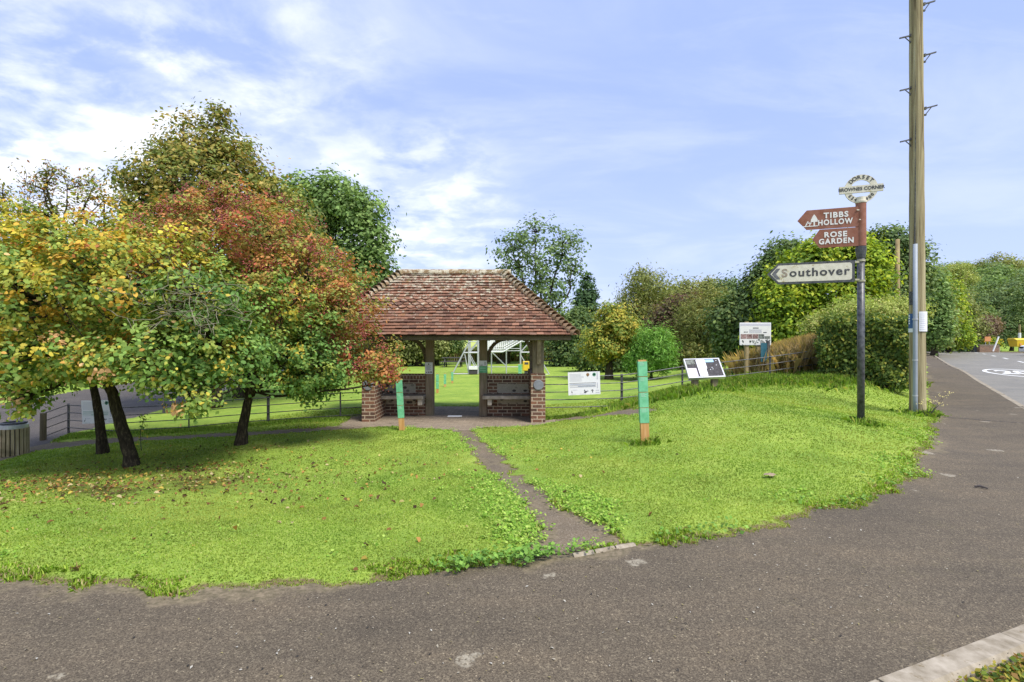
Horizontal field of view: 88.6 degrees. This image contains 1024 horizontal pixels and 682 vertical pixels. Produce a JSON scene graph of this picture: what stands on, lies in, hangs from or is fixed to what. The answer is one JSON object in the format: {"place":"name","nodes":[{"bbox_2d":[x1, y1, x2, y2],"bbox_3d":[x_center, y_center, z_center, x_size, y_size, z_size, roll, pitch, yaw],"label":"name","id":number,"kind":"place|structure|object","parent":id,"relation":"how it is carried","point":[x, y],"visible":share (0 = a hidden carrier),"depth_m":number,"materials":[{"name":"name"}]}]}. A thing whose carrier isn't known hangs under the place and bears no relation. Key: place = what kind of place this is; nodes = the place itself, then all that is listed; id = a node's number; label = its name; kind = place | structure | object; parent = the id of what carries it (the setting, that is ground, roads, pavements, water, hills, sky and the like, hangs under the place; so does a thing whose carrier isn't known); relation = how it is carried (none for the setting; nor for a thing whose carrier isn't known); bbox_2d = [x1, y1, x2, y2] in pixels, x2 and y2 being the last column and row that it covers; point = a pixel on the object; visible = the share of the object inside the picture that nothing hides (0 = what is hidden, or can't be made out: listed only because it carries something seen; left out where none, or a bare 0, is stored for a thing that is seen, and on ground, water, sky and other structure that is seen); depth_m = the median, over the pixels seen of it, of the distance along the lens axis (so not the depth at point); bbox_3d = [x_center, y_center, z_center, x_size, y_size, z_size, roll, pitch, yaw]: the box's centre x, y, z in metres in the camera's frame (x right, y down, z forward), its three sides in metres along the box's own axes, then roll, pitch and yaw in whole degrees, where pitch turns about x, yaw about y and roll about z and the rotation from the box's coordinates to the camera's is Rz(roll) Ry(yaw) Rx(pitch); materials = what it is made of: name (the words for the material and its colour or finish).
{"place":"outdoors","nodes":[
{"label":"outdoors","id":0,"kind":"place"},
{"bbox_2d":[0,408,655,460],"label":"cross path","id":1,"kind":"structure","parent":0,"point":[56,445],"depth_m":11.30,"materials":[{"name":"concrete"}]},
{"bbox_2d":[0,421,29,456],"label":"litter bin","id":2,"kind":"object","parent":1,"relation":"on","point":[15,438],"visible":0.95,"depth_m":10.85,"materials":[{"name":"brown wood"}]},
{"bbox_2d":[326,406,554,431],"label":"shelter paving","id":3,"kind":"structure","parent":0,"point":[470,418],"depth_m":12.18,"materials":[{"name":"concrete"}]},
{"bbox_2d":[403,346,558,362],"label":"wild field grass","id":4,"kind":"structure","parent":0,"point":[495,358],"depth_m":49.58,"materials":[{"name":"plant"}]},
{"bbox_2d":[0,352,1023,681],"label":"pavement","id":5,"kind":"structure","parent":0,"point":[890,594],"depth_m":2.78,"materials":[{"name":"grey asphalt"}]},
{"bbox_2d":[0,339,1023,596],"bbox_3d":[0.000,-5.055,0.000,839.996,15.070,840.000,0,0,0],"label":"ground","id":6,"kind":"structure","parent":0,"point":[462,389],"depth_m":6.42,"materials":[{"name":"green plant"}]},
{"bbox_2d":[39,413,46,440],"bbox_3d":[-10.815,2.021,12.100,0.135,0.722,0.124,0,0,0],"label":"timber post","id":7,"kind":"object","parent":6,"relation":"on","point":[43,428],"visible":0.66,"depth_m":12.06,"materials":[{"name":"wood"}]},
{"bbox_2d":[0,158,193,453],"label":"thorn tree","id":8,"kind":"object","parent":6,"relation":"on","point":[102,445],"visible":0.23,"depth_m":9.79,"materials":[{"name":"yellow plant"}]},
{"bbox_2d":[0,375,237,460],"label":"drive","id":9,"kind":"structure","parent":6,"relation":"on","point":[127,399],"depth_m":16.60,"materials":[{"name":"asphalt"}]},
{"bbox_2d":[132,414,150,450],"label":"sapling","id":10,"kind":"object","parent":6,"relation":"on","point":[141,427],"visible":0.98,"depth_m":9.77,"materials":[{"name":"green plant"}]},
{"bbox_2d":[0,196,311,466],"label":"thorn tree","id":11,"kind":"object","parent":6,"relation":"on","point":[95,352],"visible":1,"depth_m":7.43,"materials":[{"name":"green plant"}]},
{"bbox_2d":[45,392,361,435],"bbox_3d":[-7.197,1.797,12.440,7.283,1.177,0.334,0,0,-3],"label":"park fence","id":12,"kind":"object","parent":6,"relation":"on","point":[68,412],"visible":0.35,"depth_m":12.38,"materials":[{"name":"metal"}]},
{"bbox_2d":[81,400,112,423],"bbox_3d":[-9.484,1.619,12.005,0.752,0.549,0.015,0,0,0],"label":"fence sign","id":13,"kind":"object","parent":12,"relation":"attached to","point":[87,413],"visible":0.64,"depth_m":12.00,"materials":[{"name":"grey plastic"}]},
{"bbox_2d":[86,91,339,408],"bbox_3d":[-9.114,-2.609,16.091,6.793,9.660,6.552,0,0,-38],"label":"lime tree","id":14,"kind":"object","parent":6,"relation":"on","point":[182,159],"visible":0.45,"depth_m":15.49,"materials":[{"name":"green plant"}]},
{"bbox_2d":[162,362,319,412],"bbox_3d":[-11.407,1.632,27.059,0.547,1.244,24.284,0,0,-8],"label":"park fence","id":15,"kind":"object","parent":6,"relation":"on","point":[163,409],"depth_m":15.01,"materials":[{"name":"metal"}]},
{"bbox_2d":[112,174,409,445],"bbox_3d":[-4.700,-0.516,9.497,5.645,5.171,3.697,0,0,23],"label":"thorn tree","id":16,"kind":"object","parent":6,"relation":"on","point":[319,318],"visible":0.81,"depth_m":9.27,"materials":[{"name":"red plant"}]},
{"bbox_2d":[232,185,347,397],"bbox_3d":[-8.391,-1.653,18.949,5.748,8.035,5.025,0,0,0],"label":"park tree","id":17,"kind":"object","parent":6,"relation":"on","point":[239,388],"visible":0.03,"depth_m":18.79,"materials":[{"name":"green plant"}]},
{"bbox_2d":[50,408,605,442],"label":"fence foot grass","id":18,"kind":"structure","parent":6,"relation":"on","point":[81,435],"depth_m":12.17,"materials":[{"name":"green plant"}]},
{"bbox_2d":[265,163,406,376],"bbox_3d":[-9.866,-3.874,28.880,8.400,12.037,6.792,0,0,18],"label":"sycamore tree","id":19,"kind":"object","parent":6,"relation":"on","point":[348,208],"visible":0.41,"depth_m":28.15,"materials":[{"name":"green plant"}]},
{"bbox_2d":[348,340,400,368],"bbox_3d":[-10.968,1.070,37.930,5.852,3.871,4.321,0,0,0],"label":"dark shrub","id":20,"kind":"object","parent":6,"relation":"on","point":[362,356],"visible":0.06,"depth_m":36.98,"materials":[{"name":"green plant"}]},
{"bbox_2d":[0,423,792,570],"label":"fallen leaves","id":21,"kind":"object","parent":6,"relation":"on","point":[93,486],"visible":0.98,"depth_m":6.79,"materials":[{"name":"brown plant"}]},
{"bbox_2d":[396,379,404,430],"bbox_3d":[-2.250,1.390,10.599,0.186,1.255,0.072,0,0,0],"label":"wooden stake","id":22,"kind":"object","parent":6,"relation":"on","point":[399,393],"visible":0.81,"depth_m":10.56,"materials":[{"name":"green wood"}]},
{"bbox_2d":[377,340,453,365],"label":"dark tree","id":23,"kind":"object","parent":6,"relation":"on","point":[412,352],"visible":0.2,"depth_m":41.04,"materials":[{"name":"green plant"}]},
{"bbox_2d":[436,374,438,392],"bbox_3d":[-2.758,1.678,19.399,0.097,0.949,0.061,0,0,0],"label":"wooden stake","id":24,"kind":"object","parent":6,"relation":"on","point":[437,383],"visible":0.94,"depth_m":19.37,"materials":[{"name":"green wood"}]},
{"bbox_2d":[435,340,467,364],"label":"dark tree","id":25,"kind":"object","parent":6,"relation":"on","point":[455,347],"visible":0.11,"depth_m":43.51,"materials":[{"name":"green plant"}]},
{"bbox_2d":[325,269,579,422],"bbox_3d":[-1.480,0.142,13.200,5.986,3.915,3.448,0,0,0],"label":"park shelter","id":26,"kind":"object","parent":6,"relation":"on","point":[483,307],"visible":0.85,"depth_m":12.38,"materials":[{"name":"tile"}]},
{"bbox_2d":[425,362,432,373],"bbox_3d":[-2.057,0.671,12.976,0.191,0.284,0.009,0,0,0],"label":"paper notice","id":27,"kind":"object","parent":26,"relation":"attached to","point":[428,367],"visible":1,"depth_m":12.97,"materials":[{"name":"white paper"}]},
{"bbox_2d":[479,366,486,372],"bbox_3d":[-0.716,0.703,12.972,0.200,0.163,0.009,0,0,0],"label":"green notice","id":28,"kind":"object","parent":26,"relation":"attached to","point":[482,369],"visible":1,"depth_m":12.97,"materials":[{"name":"green paper"}]},
{"bbox_2d":[479,361,486,365],"bbox_3d":[-0.714,0.550,12.976,0.189,0.131,0.009,0,0,0],"label":"paper notice","id":29,"kind":"object","parent":26,"relation":"attached to","point":[482,363],"visible":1,"depth_m":12.97,"materials":[{"name":"white paper"}]},
{"bbox_2d":[441,357,464,366],"bbox_3d":[-4.482,1.629,40.000,1.700,0.775,1.640,0,0,0],"label":"picnic table","id":30,"kind":"object","parent":6,"relation":"on","point":[446,361],"visible":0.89,"depth_m":39.64,"materials":[{"name":"brown wood"}]},
{"bbox_2d":[0,389,942,561],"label":"clover patches","id":31,"kind":"object","parent":6,"relation":"on","point":[526,526],"visible":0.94,"depth_m":4.75,"materials":[{"name":"green plant"}]},
{"bbox_2d":[0,404,943,598],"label":"rough edge grass","id":32,"kind":"structure","parent":6,"relation":"on","point":[25,575],"depth_m":3.39,"materials":[{"name":"green plant"}]},
{"bbox_2d":[453,340,548,373],"bbox_3d":[-0.636,0.055,30.300,5.600,3.784,1.672,0,0,0],"label":"steel frame","id":33,"kind":"object","parent":6,"relation":"on","point":[498,347],"visible":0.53,"depth_m":29.98,"materials":[{"name":"grey metal"}]},
{"bbox_2d":[475,340,545,363],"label":"dark tree","id":34,"kind":"object","parent":6,"relation":"on","point":[502,357],"visible":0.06,"depth_m":45.56,"materials":[{"name":"green plant"}]},
{"bbox_2d":[518,364,521,372],"bbox_3d":[0.361,1.607,23.999,0.152,1.132,0.091,0,0,0],"label":"wooden stake","id":35,"kind":"object","parent":6,"relation":"on","point":[519,368],"visible":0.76,"depth_m":23.95,"materials":[{"name":"green wood"}]},
{"bbox_2d":[523,361,528,372],"bbox_3d":[0.670,1.517,24.997,0.316,1.107,0.245,0,0,0],"label":"yellow box","id":36,"kind":"object","parent":6,"relation":"on","point":[525,366],"visible":0.66,"depth_m":24.88,"materials":[{"name":"plastic"}]},
{"bbox_2d":[485,209,591,314],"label":"airy tree","id":37,"kind":"object","parent":6,"relation":"on","point":[551,295],"visible":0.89,"depth_m":44.51,"materials":[{"name":"green plant"}]},
{"bbox_2d":[544,302,603,366],"bbox_3d":[4.857,0.046,40.121,7.299,6.192,5.282,0,0,0],"label":"dark shrub","id":38,"kind":"object","parent":6,"relation":"on","point":[576,315],"visible":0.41,"depth_m":39.09,"materials":[{"name":"green plant"}]},
{"bbox_2d":[568,272,600,325],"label":"fir tree","id":39,"kind":"object","parent":6,"relation":"on","point":[586,295],"visible":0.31,"depth_m":51.37,"materials":[{"name":"green plant"}]},
{"bbox_2d":[560,327,636,372],"bbox_3d":[6.103,0.868,32.046,6.084,3.527,4.325,0,0,0],"label":"dark shrub","id":40,"kind":"object","parent":6,"relation":"on","point":[582,365],"visible":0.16,"depth_m":31.51,"materials":[{"name":"green plant"}]},
{"bbox_2d":[572,542,635,557],"bbox_3d":[0.630,1.452,3.550,0.483,0.105,0.057,0,0,-22],"label":"path edging","id":41,"kind":"object","parent":6,"relation":"on","point":[598,550],"visible":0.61,"depth_m":3.54,"materials":[{"name":"concrete"}]},
{"bbox_2d":[575,300,643,379],"bbox_3d":[4.870,-0.028,25.909,3.633,4.232,3.189,0,0,0],"label":"yellow tree","id":42,"kind":"object","parent":6,"relation":"on","point":[607,340],"visible":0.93,"depth_m":25.47,"materials":[{"name":"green plant"}]},
{"bbox_2d":[637,360,648,440],"bbox_3d":[1.881,0.970,7.499,0.173,1.403,0.077,0,0,0],"label":"wooden stake","id":43,"kind":"object","parent":6,"relation":"on","point":[643,399],"visible":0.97,"depth_m":7.46,"materials":[{"name":"green wood"}]},
{"bbox_2d":[604,262,684,332],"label":"weeping tree","id":44,"kind":"object","parent":6,"relation":"on","point":[647,295],"visible":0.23,"depth_m":43.05,"materials":[{"name":"green plant"}]},
{"bbox_2d":[617,316,682,378],"bbox_3d":[6.553,0.422,24.895,3.067,3.173,3.270,0,0,38],"label":"willow shrub","id":45,"kind":"object","parent":6,"relation":"on","point":[654,349],"visible":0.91,"depth_m":24.45,"materials":[{"name":"green plant"}]},
{"bbox_2d":[621,433,682,448],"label":"post foot weeds","id":46,"kind":"object","parent":6,"relation":"on","point":[651,441],"visible":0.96,"depth_m":7.30,"materials":[{"name":"green plant"}]},
{"bbox_2d":[420,468,920,571],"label":"fringe weeds","id":47,"kind":"object","parent":6,"relation":"on","point":[522,549],"visible":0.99,"depth_m":3.41,"materials":[{"name":"green plant"}]},
{"bbox_2d":[636,286,714,366],"bbox_3d":[11.041,-0.484,34.016,6.140,6.174,4.713,0,0,0],"label":"purple shrub","id":48,"kind":"object","parent":6,"relation":"on","point":[657,317],"visible":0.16,"depth_m":33.37,"materials":[{"name":"green plant"}]},
{"bbox_2d":[545,350,815,407],"bbox_3d":[4.680,0.910,12.797,7.900,1.584,0.319,0,0,-10],"label":"park fence","id":49,"kind":"object","parent":6,"relation":"on","point":[621,382],"visible":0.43,"depth_m":12.40,"materials":[{"name":"metal"}]},
{"bbox_2d":[568,371,599,394],"bbox_3d":[1.671,0.981,12.155,0.757,0.556,0.015,0,0,0],"label":"fence sign","id":50,"kind":"object","parent":49,"relation":"attached to","point":[583,383],"visible":1,"depth_m":12.15,"materials":[{"name":"grey plastic"}]},
{"bbox_2d":[663,275,705,299],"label":"skyline tree","id":51,"kind":"object","parent":6,"relation":"on","point":[687,282],"visible":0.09,"depth_m":59.09,"materials":[{"name":"green plant"}]},
{"bbox_2d":[664,279,734,369],"bbox_3d":[11.302,-0.794,30.950,5.263,5.784,4.956,0,0,0],"label":"olive shrub","id":52,"kind":"object","parent":6,"relation":"on","point":[693,345],"visible":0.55,"depth_m":30.36,"materials":[{"name":"green plant"}]},
{"bbox_2d":[683,358,725,386],"bbox_3d":[3.956,0.794,10.816,0.774,0.880,0.479,0,0,0],"label":"notice board","id":53,"kind":"object","parent":6,"relation":"on","point":[698,369],"visible":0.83,"depth_m":10.75,"materials":[{"name":"white plastic"}]},
{"bbox_2d":[691,274,719,308],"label":"skyline tree","id":54,"kind":"object","parent":6,"relation":"on","point":[705,283],"visible":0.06,"depth_m":61.38,"materials":[{"name":"green plant"}]},
{"bbox_2d":[706,270,746,298],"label":"skyline tree","id":55,"kind":"object","parent":6,"relation":"on","point":[723,281],"visible":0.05,"depth_m":57.24,"materials":[{"name":"green plant"}]},
{"bbox_2d":[697,230,805,373],"bbox_3d":[11.267,-1.474,24.177,5.056,7.102,3.925,0,0,-32],"label":"laurel tree","id":56,"kind":"object","parent":6,"relation":"on","point":[723,327],"visible":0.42,"depth_m":23.56,"materials":[{"name":"green plant"}]},
{"bbox_2d":[739,322,770,373],"bbox_3d":[6.490,0.321,14.046,0.835,1.671,0.128,0,0,0],"label":"information board","id":57,"kind":"object","parent":6,"relation":"on","point":[756,334],"visible":0.88,"depth_m":13.99,"materials":[{"name":"grey"}]},
{"bbox_2d":[585,368,933,412],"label":"long verge grass","id":58,"kind":"structure","parent":6,"relation":"on","point":[815,378],"depth_m":12.02,"materials":[{"name":"green plant"}]},
{"bbox_2d":[760,341,769,370],"bbox_3d":[6.698,0.555,13.900,0.253,1.109,0.100,0,0,0],"label":"teal sign","id":59,"kind":"object","parent":6,"relation":"on","point":[764,347],"visible":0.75,"depth_m":13.85,"materials":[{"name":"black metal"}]},
{"bbox_2d":[720,331,897,374],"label":"straw grass","id":60,"kind":"structure","parent":6,"relation":"on","point":[801,343],"depth_m":13.85,"materials":[{"name":"beige plant"}]},
{"bbox_2d":[735,227,908,348],"bbox_3d":[12.918,-1.686,22.048,7.142,6.297,4.524,0,0,0],"label":"maple tree","id":61,"kind":"object","parent":6,"relation":"on","point":[783,306],"visible":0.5,"depth_m":21.22,"materials":[{"name":"green plant"}]},
{"bbox_2d":[767,174,884,419],"bbox_3d":[4.551,-0.496,7.659,1.503,3.764,0.146,0,0,20],"label":"finger post","id":62,"kind":"object","parent":6,"relation":"on","point":[840,220],"visible":0.99,"depth_m":7.53,"materials":[{"name":"brown metal"}]},
{"bbox_2d":[812,309,908,389],"bbox_3d":[8.932,0.181,13.219,2.252,1.933,3.128,0,0,36],"label":"clipped hedge","id":63,"kind":"object","parent":6,"relation":"on","point":[886,344],"visible":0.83,"depth_m":12.15,"materials":[{"name":"green plant"}]},
{"bbox_2d":[792,289,938,334],"bbox_3d":[10.686,-0.043,16.066,4.206,3.003,2.641,0,0,0],"label":"dogwood shrub","id":64,"kind":"object","parent":6,"relation":"on","point":[899,307],"visible":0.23,"depth_m":15.64,"materials":[{"name":"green plant"}]},
{"bbox_2d":[840,415,892,429],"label":"post foot weeds","id":65,"kind":"object","parent":6,"relation":"on","point":[868,423],"visible":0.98,"depth_m":7.39,"materials":[{"name":"green plant"}]},
{"bbox_2d":[895,239,899,298],"bbox_3d":[16.169,-1.536,22.000,0.200,5.464,0.190,0,0,0],"label":"timber pole","id":66,"kind":"object","parent":6,"relation":"on","point":[897,248],"visible":0.34,"depth_m":21.94,"materials":[{"name":"brown wood"}]},
{"bbox_2d":[866,220,948,305],"bbox_3d":[18.142,-2.183,24.997,3.938,7.172,3.874,0,0,43],"label":"ivy tree","id":67,"kind":"object","parent":6,"relation":"on","point":[894,233],"visible":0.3,"depth_m":24.27,"materials":[{"name":"green plant"}]},
{"bbox_2d":[899,0,937,411],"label":"telegraph pole","id":68,"kind":"object","parent":6,"relation":"on","point":[917,337],"visible":0.96,"depth_m":9.60,"materials":[{"name":"wood"}]},
{"bbox_2d":[908,314,912,331],"bbox_3d":[7.369,-0.331,9.706,0.017,0.342,0.127,0,0,3],"label":"blue notice","id":69,"kind":"object","parent":68,"relation":"attached to","point":[910,321],"visible":1,"depth_m":9.69,"materials":[{"name":"paper"}]},
{"bbox_2d":[919,311,926,330],"bbox_3d":[7.513,-0.356,9.572,0.161,0.362,0.027,0,0,-5],"label":"paper notice","id":70,"kind":"object","parent":68,"relation":"attached to","point":[923,321],"visible":1,"depth_m":9.56,"materials":[{"name":"grey paper"}]},
{"bbox_2d":[886,407,951,418],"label":"pole foot weeds","id":71,"kind":"object","parent":6,"relation":"on","point":[934,414],"visible":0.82,"depth_m":9.48,"materials":[{"name":"green plant"}]},
{"bbox_2d":[921,391,953,415],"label":"ragwort plant","id":72,"kind":"object","parent":6,"relation":"on","point":[934,403],"visible":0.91,"depth_m":9.31,"materials":[{"name":"green plant"}]},
{"bbox_2d":[870,352,1023,681],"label":"kerb","id":73,"kind":"structure","parent":6,"relation":"on","point":[953,665],"depth_m":2.35,"materials":[{"name":"concrete"}]},
{"bbox_2d":[926,342,967,351],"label":"garden hedge","id":74,"kind":"object","parent":6,"relation":"on","point":[962,350],"visible":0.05,"depth_m":57.05,"materials":[{"name":"green plant"}]},
{"bbox_2d":[926,263,971,356],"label":"roadside tree","id":75,"kind":"object","parent":6,"relation":"on","point":[941,328],"visible":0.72,"depth_m":39.24,"materials":[{"name":"green plant"}]},
{"bbox_2d":[936,260,969,266],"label":"woodland tree","id":76,"kind":"object","parent":6,"relation":"on","point":[951,262],"depth_m":168.98,"materials":[{"name":"green plant"}]},
{"bbox_2d":[926,268,980,353],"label":"woodland edge tree","id":77,"kind":"object","parent":6,"relation":"on","point":[957,333],"depth_m":43.71,"materials":[{"name":"green plant"}]},
{"bbox_2d":[930,276,984,352],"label":"roadside tree","id":78,"kind":"object","parent":6,"relation":"on","point":[965,332],"visible":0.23,"depth_m":50.77,"materials":[{"name":"green plant"}]},
{"bbox_2d":[936,259,981,288],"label":"roadside tree","id":79,"kind":"object","parent":6,"relation":"on","point":[964,272],"visible":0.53,"depth_m":98.60,"materials":[{"name":"green plant"}]},
{"bbox_2d":[961,289,994,351],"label":"roadside tree","id":80,"kind":"object","parent":6,"relation":"on","point":[984,328],"visible":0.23,"depth_m":58.62,"materials":[{"name":"green plant"}]},
{"bbox_2d":[965,281,997,296],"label":"woodland tree","id":81,"kind":"object","parent":6,"relation":"on","point":[980,288],"visible":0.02,"depth_m":102.93,"materials":[{"name":"green plant"}]},
{"bbox_2d":[963,287,1001,319],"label":"woodland tree","id":82,"kind":"object","parent":6,"relation":"on","point":[982,299],"visible":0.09,"depth_m":86.37,"materials":[{"name":"green plant"}]},
{"bbox_2d":[977,345,998,351],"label":"brick wall","id":83,"kind":"structure","parent":6,"relation":"on","point":[984,348],"depth_m":57.00,"materials":[{"name":"brick"}]},
{"bbox_2d":[972,257,1007,271],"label":"woodland tree","id":84,"kind":"object","parent":6,"relation":"on","point":[976,265],"visible":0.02,"depth_m":151.76,"materials":[{"name":"green plant"}]},
{"bbox_2d":[968,274,1012,292],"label":"woodland tree","id":85,"kind":"object","parent":6,"relation":"on","point":[989,282],"visible":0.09,"depth_m":105.31,"materials":[{"name":"green plant"}]},
{"bbox_2d":[968,258,1016,274],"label":"woodland tree","id":86,"kind":"object","parent":6,"relation":"on","point":[997,264],"visible":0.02,"depth_m":137.93,"materials":[{"name":"green plant"}]},
{"bbox_2d":[977,313,1009,338],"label":"tree","id":87,"kind":"object","parent":6,"relation":"on","point":[996,325],"visible":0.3,"depth_m":64.86,"materials":[{"name":"brown plant"}]},
{"bbox_2d":[967,264,1023,285],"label":"woodland tree","id":88,"kind":"object","parent":6,"relation":"on","point":[1003,271],"visible":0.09,"depth_m":118.45,"materials":[{"name":"green plant"}]},
{"bbox_2d":[978,290,1012,314],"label":"woodland tree","id":89,"kind":"object","parent":6,"relation":"on","point":[993,298],"visible":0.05,"depth_m":90.66,"materials":[{"name":"green plant"}]},
{"bbox_2d":[977,251,1023,270],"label":"woodland tree","id":90,"kind":"object","parent":6,"relation":"on","point":[1010,260],"visible":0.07,"depth_m":147.39,"materials":[{"name":"green plant"}]},
{"bbox_2d":[981,285,1023,336],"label":"woodland tree","id":91,"kind":"object","parent":6,"relation":"on","point":[998,302],"visible":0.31,"depth_m":88.30,"materials":[{"name":"green plant"}]},
{"bbox_2d":[990,272,1023,299],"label":"woodland tree","id":92,"kind":"object","parent":6,"relation":"on","point":[1014,282],"visible":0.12,"depth_m":90.24,"materials":[{"name":"green plant"}]},
{"bbox_2d":[996,288,1023,350],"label":"roadside tree","id":93,"kind":"object","parent":6,"relation":"on","point":[1011,331],"visible":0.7,"depth_m":69.61,"materials":[{"name":"green plant"}]},
{"bbox_2d":[996,269,1023,291],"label":"woodland tree","id":94,"kind":"object","parent":6,"relation":"on","point":[1022,274],"visible":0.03,"depth_m":97.96,"materials":[{"name":"green plant"}]},
{"bbox_2d":[0,0,1023,315],"label":"sky","id":95,"kind":"structure","parent":0,"point":[679,134],"materials":[{"name":"blue"}]},
{"bbox_2d":[457,430,651,563],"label":"lawn path","id":96,"kind":"structure","parent":0,"point":[567,528],"depth_m":4.28,"materials":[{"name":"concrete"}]},
{"bbox_2d":[938,352,1023,404],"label":"road","id":97,"kind":"structure","parent":0,"point":[974,364],"depth_m":27.08,"materials":[{"name":"grey asphalt"}]},
{"bbox_2d":[948,652,1023,681],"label":"gutter weeds","id":98,"kind":"object","parent":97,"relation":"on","point":[1015,670],"visible":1,"depth_m":2.26,"materials":[{"name":"green plant"}]},
{"bbox_2d":[975,336,1006,346],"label":"flower shrub","id":99,"kind":"object","parent":97,"relation":"on","point":[1000,342],"visible":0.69,"depth_m":58.56,"materials":[{"name":"green plant"}]},
{"bbox_2d":[982,369,1023,376],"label":"speed roundel","id":100,"kind":"object","parent":97,"relation":"on","point":[1009,372],"visible":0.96,"depth_m":22.83,"materials":[{"name":"paint"}]},
{"bbox_2d":[1007,338,1023,346],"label":"grit bin","id":101,"kind":"object","parent":97,"relation":"on","point":[1015,342],"visible":0.98,"depth_m":51.74,"materials":[{"name":"yellow plastic"}]},
{"bbox_2d":[1018,325,1020,351],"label":"road post","id":102,"kind":"object","parent":97,"relation":"on","point":[1019,331],"visible":0.56,"depth_m":53.94,"materials":[{"name":"white plastic"}]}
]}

